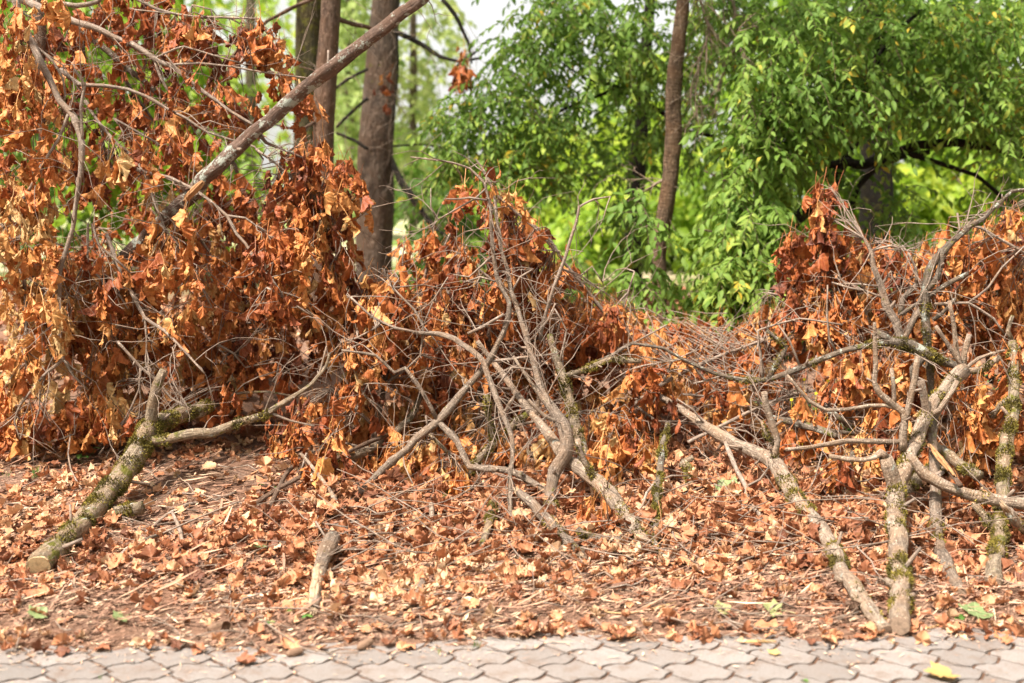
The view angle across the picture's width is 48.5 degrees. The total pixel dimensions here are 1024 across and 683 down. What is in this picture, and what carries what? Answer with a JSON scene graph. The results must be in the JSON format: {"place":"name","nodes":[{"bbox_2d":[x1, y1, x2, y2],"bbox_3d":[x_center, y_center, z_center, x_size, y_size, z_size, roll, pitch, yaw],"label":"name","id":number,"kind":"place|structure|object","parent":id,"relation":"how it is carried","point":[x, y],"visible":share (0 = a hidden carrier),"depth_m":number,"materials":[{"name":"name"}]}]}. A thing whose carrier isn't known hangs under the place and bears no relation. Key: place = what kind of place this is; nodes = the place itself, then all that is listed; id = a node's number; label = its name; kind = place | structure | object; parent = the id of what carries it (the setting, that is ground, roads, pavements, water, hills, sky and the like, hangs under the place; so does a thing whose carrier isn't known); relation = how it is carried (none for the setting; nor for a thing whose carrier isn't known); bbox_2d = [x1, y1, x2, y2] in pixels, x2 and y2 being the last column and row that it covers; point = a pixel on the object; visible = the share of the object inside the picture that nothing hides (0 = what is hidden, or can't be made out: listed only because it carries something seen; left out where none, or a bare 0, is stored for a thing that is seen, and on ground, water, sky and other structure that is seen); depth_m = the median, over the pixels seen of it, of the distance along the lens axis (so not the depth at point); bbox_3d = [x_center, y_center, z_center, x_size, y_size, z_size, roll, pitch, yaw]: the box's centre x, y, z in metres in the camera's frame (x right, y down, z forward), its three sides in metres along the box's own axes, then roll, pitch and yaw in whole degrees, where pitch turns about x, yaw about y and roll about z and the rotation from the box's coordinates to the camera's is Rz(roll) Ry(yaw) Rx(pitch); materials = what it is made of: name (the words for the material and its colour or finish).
{"place":"outdoors","nodes":[
{"label":"outdoors","id":0,"kind":"place"},
{"bbox_2d":[0,625,1023,682],"bbox_3d":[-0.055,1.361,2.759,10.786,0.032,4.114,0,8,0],"label":"pavement","id":1,"kind":"structure","parent":0,"point":[891,666],"depth_m":4.12,"materials":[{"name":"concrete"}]},
{"bbox_2d":[235,649,257,663],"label":"fallen leaf","id":2,"kind":"object","parent":1,"relation":"on","point":[245,657],"visible":1,"depth_m":4.12,"materials":[{"name":"orange plant"}]},
{"bbox_2d":[286,647,302,656],"bbox_3d":[-0.800,1.141,4.183,0.066,0.034,0.032,-2,8,-17],"label":"pine cone","id":3,"kind":"object","parent":1,"relation":"on","point":[295,651],"visible":1,"depth_m":4.17,"materials":[{"name":"brown plant"}]},
{"bbox_2d":[357,638,373,649],"bbox_3d":[-0.551,1.131,4.249,0.035,0.037,0.072,8,11,44],"label":"pine cone","id":4,"kind":"object","parent":1,"relation":"on","point":[364,644],"visible":1,"depth_m":4.24,"materials":[{"name":"brown plant"}]},
{"bbox_2d":[923,660,960,677],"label":"fallen leaf","id":5,"kind":"object","parent":1,"relation":"on","point":[937,669],"visible":1,"depth_m":4.02,"materials":[{"name":"yellow plant"}]},
{"bbox_2d":[0,200,1023,659],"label":"ground","id":6,"kind":"structure","parent":0,"point":[300,624],"depth_m":4.66,"materials":[{"name":"soil"}]},
{"bbox_2d":[23,605,47,618],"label":"fallen leaf","id":7,"kind":"object","parent":6,"relation":"on","point":[35,614],"visible":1,"depth_m":4.45,"materials":[{"name":"yellow plant"}]},
{"bbox_2d":[0,0,144,467],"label":"dead branch","id":8,"kind":"object","parent":6,"relation":"on","point":[103,307],"visible":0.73,"depth_m":6.31,"materials":[{"name":"brown plant"}]},
{"bbox_2d":[20,0,329,212],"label":"dead branch","id":9,"kind":"object","parent":8,"relation":"on","point":[212,107],"visible":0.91,"depth_m":6.67,"materials":[{"name":"brown plant"}]},
{"bbox_2d":[53,0,286,86],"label":"dead branch","id":10,"kind":"object","parent":9,"relation":"on","point":[188,34],"visible":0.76,"depth_m":6.84,"materials":[{"name":"brown plant"}]},
{"bbox_2d":[67,434,81,490],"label":"stick","id":11,"kind":"object","parent":6,"relation":"on","point":[69,462],"visible":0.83,"depth_m":6.11,"materials":[{"name":"brown wood"}]},
{"bbox_2d":[0,0,159,266],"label":"tree","id":12,"kind":"object","parent":6,"relation":"on","point":[85,218],"visible":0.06,"depth_m":14.93,"materials":[{"name":"green plant"}]},
{"bbox_2d":[58,614,114,619],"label":"stick","id":13,"kind":"object","parent":6,"relation":"on","point":[82,616],"visible":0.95,"depth_m":4.47,"materials":[{"name":"wood"}]},
{"bbox_2d":[112,610,129,622],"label":"fallen leaf","id":14,"kind":"object","parent":6,"relation":"on","point":[116,614],"visible":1,"depth_m":4.43,"materials":[{"name":"yellow plant"}]},
{"bbox_2d":[0,346,244,461],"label":"dead branch","id":15,"kind":"object","parent":6,"relation":"on","point":[85,429],"visible":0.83,"depth_m":6.38,"materials":[{"name":"brown plant"}]},
{"bbox_2d":[0,145,91,439],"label":"dead branch","id":16,"kind":"object","parent":15,"relation":"on","point":[40,304],"visible":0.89,"depth_m":6.24,"materials":[{"name":"brown plant"}]},
{"bbox_2d":[0,0,89,214],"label":"dead branch","id":17,"kind":"object","parent":16,"relation":"on","point":[19,27],"visible":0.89,"depth_m":6.16,"materials":[{"name":"brown plant"}]},
{"bbox_2d":[0,0,277,279],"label":"tree","id":18,"kind":"object","parent":6,"relation":"on","point":[117,191],"visible":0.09,"depth_m":13.69,"materials":[{"name":"green plant"}]},
{"bbox_2d":[19,149,268,458],"bbox_3d":[-2.206,-0.196,6.437,1.539,1.762,1.158,5,9,31],"label":"dead branch","id":19,"kind":"object","parent":6,"relation":"on","point":[143,320],"visible":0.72,"depth_m":6.50,"materials":[{"name":"brown plant"}]},
{"bbox_2d":[81,100,243,362],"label":"dead branch","id":20,"kind":"object","parent":19,"relation":"on","point":[170,246],"visible":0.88,"depth_m":6.42,"materials":[{"name":"brown plant"}]},
{"bbox_2d":[117,0,450,264],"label":"fallen tree pole","id":21,"kind":"object","parent":19,"relation":"on","point":[237,147],"visible":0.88,"depth_m":6.21,"materials":[{"name":"wood"}]},
{"bbox_2d":[17,131,340,416],"bbox_3d":[-2.231,-0.464,7.375,2.475,1.722,1.839,0,8,0],"label":"dead branch","id":22,"kind":"object","parent":6,"relation":"on","point":[240,357],"visible":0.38,"depth_m":6.86,"materials":[{"name":"brown plant"}]},
{"bbox_2d":[16,2,224,198],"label":"dead branch","id":23,"kind":"object","parent":22,"relation":"on","point":[119,106],"visible":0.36,"depth_m":7.10,"materials":[{"name":"brown plant"}]},
{"bbox_2d":[26,330,380,575],"bbox_3d":[-2.161,0.144,8.011,1.732,0.913,6.216,-2,8,-17],"label":"cut branch","id":24,"kind":"object","parent":6,"relation":"on","point":[151,427],"visible":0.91,"depth_m":5.84,"materials":[{"name":"brown plant"}]},
{"bbox_2d":[207,621,223,630],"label":"fallen leaf","id":25,"kind":"object","parent":6,"relation":"on","point":[217,625],"visible":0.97,"depth_m":4.36,"materials":[{"name":"brown plant"}]},
{"bbox_2d":[185,634,252,645],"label":"stick","id":26,"kind":"object","parent":6,"relation":"on","point":[226,638],"visible":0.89,"depth_m":4.32,"materials":[{"name":"brown wood"}]},
{"bbox_2d":[192,0,320,278],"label":"conifer tree","id":27,"kind":"object","parent":6,"relation":"on","point":[303,18],"visible":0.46,"depth_m":10.62,"materials":[{"name":"brown plant"}]},
{"bbox_2d":[200,0,351,208],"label":"tree","id":28,"kind":"object","parent":6,"relation":"on","point":[249,80],"visible":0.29,"depth_m":16.56,"materials":[{"name":"green plant"}]},
{"bbox_2d":[267,457,301,517],"bbox_3d":[-1.199,0.758,5.907,0.047,0.162,0.698,1,8,4],"label":"stick","id":29,"kind":"object","parent":6,"relation":"on","point":[282,481],"visible":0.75,"depth_m":5.92,"materials":[{"name":"brown wood"}]},
{"bbox_2d":[227,0,416,311],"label":"conifer tree","id":30,"kind":"object","parent":6,"relation":"on","point":[331,19],"visible":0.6,"depth_m":9.04,"materials":[{"name":"brown plant"}]},
{"bbox_2d":[256,433,388,503],"bbox_3d":[-1.001,0.670,6.070,0.866,0.273,0.047,-7,10,-41],"label":"stick","id":31,"kind":"object","parent":6,"relation":"on","point":[261,499],"visible":0.73,"depth_m":5.97,"materials":[{"name":"brown wood"}]},
{"bbox_2d":[292,0,411,217],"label":"tree","id":32,"kind":"object","parent":6,"relation":"on","point":[352,9],"visible":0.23,"depth_m":22.43,"materials":[{"name":"green plant"}]},
{"bbox_2d":[223,220,483,490],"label":"dead branch","id":33,"kind":"object","parent":6,"relation":"on","point":[308,411],"visible":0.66,"depth_m":6.39,"materials":[{"name":"brown plant"}]},
{"bbox_2d":[121,122,423,354],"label":"dead branch","id":34,"kind":"object","parent":33,"relation":"on","point":[306,202],"visible":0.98,"depth_m":6.33,"materials":[{"name":"brown plant"}]},
{"bbox_2d":[324,393,421,462],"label":"cut branch","id":35,"kind":"object","parent":33,"relation":"on","point":[409,418],"visible":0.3,"depth_m":6.39,"materials":[{"name":"brown plant"}]},
{"bbox_2d":[290,0,493,295],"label":"conifer tree","id":36,"kind":"object","parent":6,"relation":"on","point":[375,146],"visible":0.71,"depth_m":11.84,"materials":[{"name":"brown plant"}]},
{"bbox_2d":[448,40,479,94],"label":"dead leaves","id":37,"kind":"object","parent":36,"relation":"attached to","point":[458,79],"visible":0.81,"depth_m":10.63,"materials":[{"name":"orange plant"}]},
{"bbox_2d":[344,0,482,234],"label":"tree","id":38,"kind":"object","parent":6,"relation":"on","point":[419,98],"visible":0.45,"depth_m":24.64,"materials":[{"name":"green plant"}]},
{"bbox_2d":[406,578,425,609],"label":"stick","id":39,"kind":"object","parent":6,"relation":"on","point":[422,581],"visible":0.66,"depth_m":4.74,"materials":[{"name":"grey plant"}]},
{"bbox_2d":[280,243,575,533],"bbox_3d":[-0.524,0.165,6.003,1.237,1.384,2.108,-3,8,-21],"label":"dead branch","id":40,"kind":"object","parent":6,"relation":"on","point":[380,316],"visible":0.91,"depth_m":6.32,"materials":[{"name":"brown plant"}]},
{"bbox_2d":[301,129,586,500],"bbox_3d":[-0.329,-0.166,6.072,1.358,1.885,1.501,-5,9,-31],"label":"dead branch","id":41,"kind":"object","parent":6,"relation":"on","point":[464,202],"visible":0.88,"depth_m":6.04,"materials":[{"name":"wood"}]},
{"bbox_2d":[388,186,625,426],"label":"dead branch","id":42,"kind":"object","parent":6,"relation":"on","point":[462,267],"visible":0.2,"depth_m":7.01,"materials":[{"name":"brown plant"}]},
{"bbox_2d":[381,184,467,296],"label":"dead branch","id":43,"kind":"object","parent":42,"relation":"on","point":[431,246],"visible":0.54,"depth_m":7.47,"materials":[{"name":"brown plant"}]},
{"bbox_2d":[532,222,678,375],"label":"dead branch","id":44,"kind":"object","parent":42,"relation":"on","point":[587,326],"visible":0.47,"depth_m":6.71,"materials":[{"name":"brown plant"}]},
{"bbox_2d":[354,366,667,529],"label":"dead branch","id":45,"kind":"object","parent":6,"relation":"on","point":[459,422],"visible":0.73,"depth_m":6.22,"materials":[{"name":"brown plant"}]},
{"bbox_2d":[0,286,1023,656],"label":"fallen leaves","id":46,"kind":"object","parent":6,"relation":"on","point":[442,554],"depth_m":5.21,"materials":[{"name":"brown plant"}]},
{"bbox_2d":[104,491,236,567],"bbox_3d":[-1.679,0.891,5.453,0.135,0.095,1.150,2,8,17],"label":"stick","id":47,"kind":"object","parent":46,"relation":"on","point":[175,510],"visible":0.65,"depth_m":5.68,"materials":[{"name":"brown wood"}]},
{"bbox_2d":[171,511,183,539],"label":"stick","id":48,"kind":"object","parent":46,"relation":"on","point":[179,529],"visible":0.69,"depth_m":5.37,"materials":[{"name":"beige wood"}]},
{"bbox_2d":[129,501,239,555],"bbox_3d":[-1.524,0.854,5.179,0.358,0.202,0.453,4,9,27],"label":"stick","id":49,"kind":"object","parent":46,"relation":"on","point":[165,532],"visible":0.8,"depth_m":5.29,"materials":[{"name":"brown wood"}]},
{"bbox_2d":[299,452,338,503],"bbox_3d":[-0.976,0.702,5.782,0.034,0.164,0.602,-4,9,-27],"label":"stick","id":50,"kind":"object","parent":46,"relation":"on","point":[320,477],"visible":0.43,"depth_m":5.78,"materials":[{"name":"brown wood"}]},
{"bbox_2d":[343,506,595,562],"bbox_3d":[-0.327,0.894,5.324,1.467,0.139,0.249,4,9,27],"label":"stick","id":51,"kind":"object","parent":46,"relation":"on","point":[583,557],"visible":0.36,"depth_m":5.17,"materials":[{"name":"brown wood"}]},
{"bbox_2d":[477,499,498,549],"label":"cut branch","id":52,"kind":"object","parent":46,"relation":"on","point":[488,523],"visible":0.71,"depth_m":5.34,"materials":[{"name":"brown plant"}]},
{"bbox_2d":[513,487,585,557],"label":"dead branch","id":53,"kind":"object","parent":46,"relation":"on","point":[531,503],"visible":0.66,"depth_m":5.34,"materials":[{"name":"brown wood"}]},
{"bbox_2d":[463,321,651,544],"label":"cut branch","id":54,"kind":"object","parent":46,"relation":"on","point":[580,466],"visible":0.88,"depth_m":5.69,"materials":[{"name":"brown plant"}]},
{"bbox_2d":[498,181,671,466],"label":"cut branch","id":55,"kind":"object","parent":54,"relation":"on","point":[569,384],"visible":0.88,"depth_m":6.47,"materials":[{"name":"brown plant"}]},
{"bbox_2d":[575,526,620,542],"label":"cut branch","id":56,"kind":"object","parent":46,"relation":"on","point":[586,536],"visible":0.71,"depth_m":5.25,"materials":[{"name":"brown plant"}]},
{"bbox_2d":[639,475,688,508],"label":"stick","id":57,"kind":"object","parent":46,"relation":"on","point":[647,492],"visible":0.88,"depth_m":5.67,"materials":[{"name":"brown wood"}]},
{"bbox_2d":[679,455,695,494],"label":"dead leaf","id":58,"kind":"object","parent":46,"relation":"on","point":[685,465],"visible":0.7,"depth_m":6.00,"materials":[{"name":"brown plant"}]},
{"bbox_2d":[723,441,773,516],"bbox_3d":[1.262,0.725,5.731,0.229,0.274,0.870,-2,8,-13],"label":"stick","id":59,"kind":"object","parent":46,"relation":"on","point":[734,465],"visible":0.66,"depth_m":5.81,"materials":[{"name":"brown wood"}]},
{"bbox_2d":[906,453,978,493],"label":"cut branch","id":60,"kind":"object","parent":46,"relation":"on","point":[914,481],"visible":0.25,"depth_m":5.87,"materials":[{"name":"brown plant"}]},
{"bbox_2d":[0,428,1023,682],"bbox_3d":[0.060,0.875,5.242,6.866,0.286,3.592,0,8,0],"label":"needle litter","id":61,"kind":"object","parent":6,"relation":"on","point":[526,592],"visible":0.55,"depth_m":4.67,"materials":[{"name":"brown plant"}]},
{"bbox_2d":[309,530,340,615],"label":"broken branch","id":62,"kind":"object","parent":61,"relation":"on","point":[326,548],"visible":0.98,"depth_m":4.85,"materials":[{"name":"grey plant"}]},
{"bbox_2d":[845,600,861,612],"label":"fallen leaf","id":63,"kind":"object","parent":61,"relation":"on","point":[851,607],"visible":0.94,"depth_m":4.53,"materials":[{"name":"brown plant"}]},
{"bbox_2d":[0,389,1023,660],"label":"twig litter","id":64,"kind":"object","parent":6,"relation":"on","point":[686,547],"visible":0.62,"depth_m":5.09,"materials":[{"name":"brown plant"}]},
{"bbox_2d":[0,0,1023,216],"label":"woods","id":65,"kind":"object","parent":6,"relation":"on","point":[780,3],"visible":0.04,"depth_m":54.75,"materials":[{"name":"green plant"}]},
{"bbox_2d":[392,166,633,306],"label":"bush","id":66,"kind":"object","parent":6,"relation":"on","point":[473,237],"visible":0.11,"depth_m":12.97,"materials":[{"name":"green plant"}]},
{"bbox_2d":[443,150,593,513],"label":"dead branch","id":67,"kind":"object","parent":6,"relation":"on","point":[558,418],"visible":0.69,"depth_m":6.47,"materials":[{"name":"wood"}]},
{"bbox_2d":[438,156,626,255],"bbox_3d":[0.521,-2.008,19.811,3.849,2.467,4.500,0,8,0],"label":"tree","id":68,"kind":"object","parent":6,"relation":"on","point":[548,215],"visible":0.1,"depth_m":18.53,"materials":[{"name":"green plant"}]},
{"bbox_2d":[428,39,701,187],"bbox_3d":[1.215,-4.244,23.631,5.906,4.340,4.332,0,8,0],"label":"tree","id":69,"kind":"object","parent":6,"relation":"on","point":[598,102],"visible":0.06,"depth_m":22.88,"materials":[{"name":"green plant"}]},
{"bbox_2d":[403,0,765,293],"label":"broadleaf tree","id":70,"kind":"object","parent":6,"relation":"on","point":[623,46],"visible":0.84,"depth_m":10.22,"materials":[{"name":"green plant"}]},
{"bbox_2d":[576,602,674,614],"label":"stick","id":71,"kind":"object","parent":6,"relation":"on","point":[636,612],"visible":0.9,"depth_m":4.55,"materials":[{"name":"wood"}]},
{"bbox_2d":[541,142,752,274],"bbox_3d":[1.882,-1.446,16.868,4.553,3.075,3.451,0,8,0],"label":"tree","id":72,"kind":"object","parent":6,"relation":"on","point":[687,217],"visible":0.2,"depth_m":15.99,"materials":[{"name":"green plant"}]},
{"bbox_2d":[650,421,671,568],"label":"cut branch","id":73,"kind":"object","parent":6,"relation":"on","point":[661,455],"visible":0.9,"depth_m":5.73,"materials":[{"name":"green plant"}]},
{"bbox_2d":[592,0,795,326],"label":"slim tree","id":74,"kind":"object","parent":6,"relation":"on","point":[668,181],"visible":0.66,"depth_m":9.00,"materials":[{"name":"brown plant"}]},
{"bbox_2d":[568,105,825,359],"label":"green shrub","id":75,"kind":"object","parent":6,"relation":"on","point":[739,278],"visible":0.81,"depth_m":8.34,"materials":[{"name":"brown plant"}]},
{"bbox_2d":[616,351,891,635],"bbox_3d":[1.319,0.567,5.760,0.826,0.758,2.818,-3,8,-20],"label":"cut branch","id":76,"kind":"object","parent":6,"relation":"on","point":[786,481],"visible":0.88,"depth_m":5.70,"materials":[{"name":"brown plant"}]},
{"bbox_2d":[763,598,793,616],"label":"fallen leaf","id":77,"kind":"object","parent":6,"relation":"on","point":[768,605],"visible":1,"depth_m":4.54,"materials":[{"name":"yellow plant"}]},
{"bbox_2d":[646,300,917,493],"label":"dead branch","id":78,"kind":"object","parent":6,"relation":"on","point":[851,397],"visible":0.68,"depth_m":6.33,"materials":[{"name":"orange plant"}]},
{"bbox_2d":[578,298,833,479],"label":"dead branch","id":79,"kind":"object","parent":78,"relation":"on","point":[687,390],"visible":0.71,"depth_m":6.75,"materials":[{"name":"brown plant"}]},
{"bbox_2d":[773,407,854,438],"bbox_3d":[1.667,0.425,6.311,0.192,0.160,0.432,-7,10,-43],"label":"stick","id":80,"kind":"object","parent":78,"relation":"on","point":[804,425],"visible":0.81,"depth_m":6.22,"materials":[{"name":"brown wood"}]},
{"bbox_2d":[781,378,853,474],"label":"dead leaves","id":81,"kind":"object","parent":6,"relation":"on","point":[816,393],"visible":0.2,"depth_m":6.38,"materials":[{"name":"brown plant"}]},
{"bbox_2d":[733,170,920,411],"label":"dead branch","id":82,"kind":"object","parent":6,"relation":"on","point":[820,345],"visible":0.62,"depth_m":6.77,"materials":[{"name":"brown plant"}]},
{"bbox_2d":[682,0,1023,268],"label":"tree","id":83,"kind":"object","parent":6,"relation":"on","point":[949,154],"visible":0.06,"depth_m":16.67,"materials":[{"name":"green plant"}]},
{"bbox_2d":[686,0,1023,263],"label":"broadleaf tree","id":84,"kind":"object","parent":6,"relation":"on","point":[974,78],"visible":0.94,"depth_m":8.88,"materials":[{"name":"green plant"}]},
{"bbox_2d":[821,0,921,290],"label":"dark tree","id":85,"kind":"object","parent":6,"relation":"on","point":[869,195],"visible":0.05,"depth_m":12.74,"materials":[{"name":"brown plant"}]},
{"bbox_2d":[804,221,979,296],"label":"bush","id":86,"kind":"object","parent":6,"relation":"on","point":[910,243],"visible":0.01,"depth_m":13.01,"materials":[{"name":"green plant"}]},
{"bbox_2d":[782,300,1004,635],"bbox_3d":[2.708,0.181,7.273,0.935,1.120,6.470,4,9,27],"label":"cut branch","id":87,"kind":"object","parent":6,"relation":"on","point":[898,579],"visible":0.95,"depth_m":5.62,"materials":[{"name":"brown plant"}]},
{"bbox_2d":[576,281,1005,450],"bbox_3d":[2.851,-0.380,8.980,2.344,1.400,6.818,4,8,26],"label":"cut branch","id":88,"kind":"object","parent":87,"relation":"on","point":[904,344],"visible":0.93,"depth_m":6.33,"materials":[{"name":"brown plant"}]},
{"bbox_2d":[770,167,970,388],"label":"cut branch","id":89,"kind":"object","parent":87,"relation":"on","point":[824,231],"visible":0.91,"depth_m":6.76,"materials":[{"name":"brown plant"}]},
{"bbox_2d":[835,156,1023,256],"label":"tree","id":90,"kind":"object","parent":6,"relation":"on","point":[941,210],"visible":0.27,"depth_m":15.63,"materials":[{"name":"green plant"}]},
{"bbox_2d":[917,379,966,597],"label":"cut branch","id":91,"kind":"object","parent":6,"relation":"on","point":[940,550],"visible":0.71,"depth_m":5.50,"materials":[{"name":"grey plant"}]},
{"bbox_2d":[862,224,1023,519],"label":"dead branch","id":92,"kind":"object","parent":6,"relation":"on","point":[981,439],"visible":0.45,"depth_m":6.50,"materials":[{"name":"brown plant"}]},
{"bbox_2d":[847,165,1023,394],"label":"cut branch","id":93,"kind":"object","parent":92,"relation":"on","point":[991,247],"visible":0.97,"depth_m":6.45,"materials":[{"name":"brown plant"}]},
{"bbox_2d":[937,442,983,481],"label":"cut branch","id":94,"kind":"object","parent":92,"relation":"on","point":[953,458],"visible":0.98,"depth_m":5.76,"materials":[{"name":"brown plant"}]},
{"bbox_2d":[906,452,1023,516],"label":"cut branch","id":95,"kind":"object","parent":6,"relation":"on","point":[925,474],"visible":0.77,"depth_m":5.44,"materials":[{"name":"brown plant"}]},
{"bbox_2d":[927,443,962,487],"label":"stick","id":96,"kind":"object","parent":95,"relation":"on","point":[943,462],"visible":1,"depth_m":5.50,"materials":[{"name":"brown wood"}]},
{"bbox_2d":[957,602,993,621],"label":"fallen leaf","id":97,"kind":"object","parent":6,"relation":"on","point":[969,608],"visible":1,"depth_m":4.54,"materials":[{"name":"yellow plant"}]},
{"bbox_2d":[976,315,1023,587],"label":"cut branch","id":98,"kind":"object","parent":6,"relation":"on","point":[1009,404],"visible":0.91,"depth_m":5.85,"materials":[{"name":"brown plant"}]},
{"bbox_2d":[971,502,993,530],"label":"cut branch","id":99,"kind":"object","parent":98,"relation":"on","point":[982,513],"visible":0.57,"depth_m":5.40,"materials":[{"name":"brown plant"}]},
{"bbox_2d":[999,500,1023,533],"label":"cut branch","id":100,"kind":"object","parent":6,"relation":"on","point":[1018,523],"visible":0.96,"depth_m":5.25,"materials":[{"name":"brown plant"}]},
{"bbox_2d":[4,0,1023,197],"label":"sky","id":101,"kind":"structure","parent":0,"point":[484,15],"materials":[{"name":"white"}]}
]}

